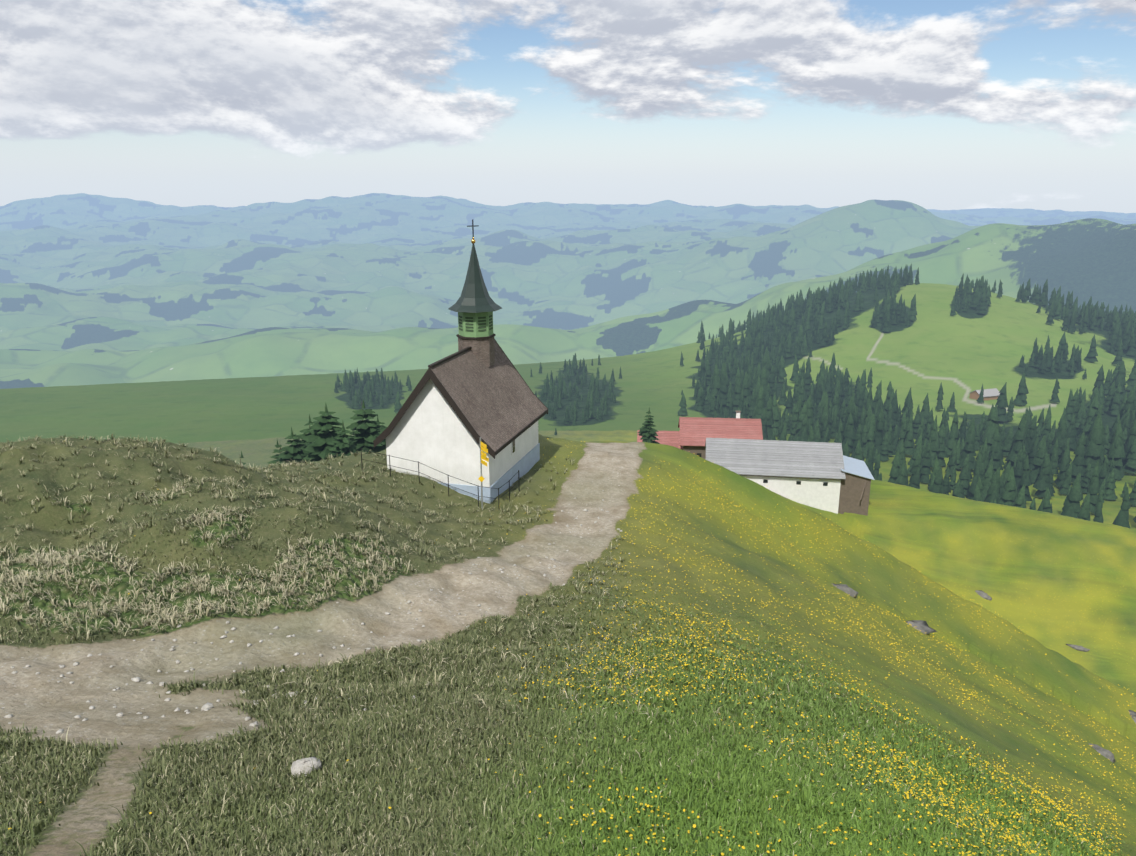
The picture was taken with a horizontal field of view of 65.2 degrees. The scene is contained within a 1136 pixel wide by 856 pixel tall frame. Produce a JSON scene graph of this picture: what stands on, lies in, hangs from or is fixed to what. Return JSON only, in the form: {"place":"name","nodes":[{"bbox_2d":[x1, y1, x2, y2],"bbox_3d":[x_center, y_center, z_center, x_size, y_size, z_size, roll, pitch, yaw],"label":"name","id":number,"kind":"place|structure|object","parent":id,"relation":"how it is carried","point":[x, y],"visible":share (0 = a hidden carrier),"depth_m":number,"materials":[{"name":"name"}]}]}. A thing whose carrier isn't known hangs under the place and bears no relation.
{"place":"outdoors","nodes":[
{"label":"outdoors","id":0,"kind":"place"},
{"bbox_2d":[0,430,1135,855],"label":"terrain","id":1,"kind":"structure","parent":0,"point":[1050,584],"depth_m":30.95,"materials":[{"name":"green plant"}]},
{"bbox_2d":[4,485,632,776],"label":"path stones","id":2,"kind":"object","parent":1,"relation":"on","point":[297,766],"visible":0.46,"depth_m":17.67,"materials":[{"name":"stone"}]},
{"bbox_2d":[0,433,667,720],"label":"sedge tufts","id":3,"kind":"object","parent":1,"relation":"on","point":[13,578],"visible":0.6,"depth_m":24.56,"materials":[{"name":"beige plant"}]},
{"bbox_2d":[216,400,659,465],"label":"spruce trees","id":4,"kind":"object","parent":1,"relation":"on","point":[319,441],"visible":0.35,"depth_m":57.08,"materials":[{"name":"green plant"}]},
{"bbox_2d":[361,449,519,506],"bbox_3d":[-5.798,2.322,39.717,7.053,2.621,2.594,0,16,1],"label":"fence railing","id":5,"kind":"object","parent":1,"relation":"on","point":[498,498],"visible":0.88,"depth_m":39.23,"materials":[{"name":"grey metal"}]},
{"bbox_2d":[373,219,547,503],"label":"chapel","id":6,"kind":"structure","parent":1,"relation":"on","point":[456,406],"depth_m":40.27,"materials":[{"name":"paint"}]},
{"bbox_2d":[478,437,488,509],"bbox_3d":[-3.560,2.243,38.055,0.247,3.710,0.702,-14,21,-39],"label":"hiking signpost","id":7,"kind":"object","parent":1,"relation":"on","point":[483,456],"visible":0.96,"depth_m":37.87,"materials":[{"name":"yellow metal"}]},
{"bbox_2d":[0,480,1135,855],"bbox_3d":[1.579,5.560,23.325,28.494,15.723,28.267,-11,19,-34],"label":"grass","id":8,"kind":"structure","parent":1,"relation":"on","point":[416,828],"depth_m":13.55,"materials":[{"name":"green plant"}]},
{"bbox_2d":[8,438,1135,855],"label":"dandelion flowers","id":9,"kind":"object","parent":1,"relation":"on","point":[848,732],"visible":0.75,"depth_m":20.49,"materials":[{"name":"yellow plant"}]},
{"bbox_2d":[637,411,762,458],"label":"red-roofed house","id":10,"kind":"structure","parent":1,"relation":"on","point":[692,434],"depth_m":124.72,"materials":[{"name":"tile"}]},
{"bbox_2d":[705,438,874,515],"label":"barn","id":11,"kind":"structure","parent":1,"relation":"on","point":[826,476],"depth_m":109.93,"materials":[{"name":"white wood"}]},
{"bbox_2d":[832,583,1135,762],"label":"slope rocks","id":12,"kind":"object","parent":1,"relation":"on","point":[923,626],"visible":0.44,"depth_m":43.49,"materials":[{"name":"grey stone"}]},
{"bbox_2d":[0,193,1135,451],"bbox_3d":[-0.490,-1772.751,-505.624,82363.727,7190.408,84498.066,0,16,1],"label":"terrain","id":13,"kind":"structure","parent":0,"point":[170,323],"depth_m":4543.51,"materials":[{"name":"green plant"}]},
{"bbox_2d":[334,264,1135,528],"bbox_3d":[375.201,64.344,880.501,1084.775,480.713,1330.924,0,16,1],"label":"forest trees","id":14,"kind":"object","parent":13,"relation":"on","point":[1092,471],"visible":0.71,"depth_m":355.54,"materials":[{"name":"green plant"}]},
{"bbox_2d":[969,388,999,400],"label":"distant farm buildings","id":15,"kind":"structure","parent":13,"relation":"on","point":[992,394],"depth_m":400.56,"materials":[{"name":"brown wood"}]},
{"bbox_2d":[0,0,1135,212],"label":"sky","id":16,"kind":"structure","parent":0,"point":[928,104],"materials":[{"name":"white"}]}
]}

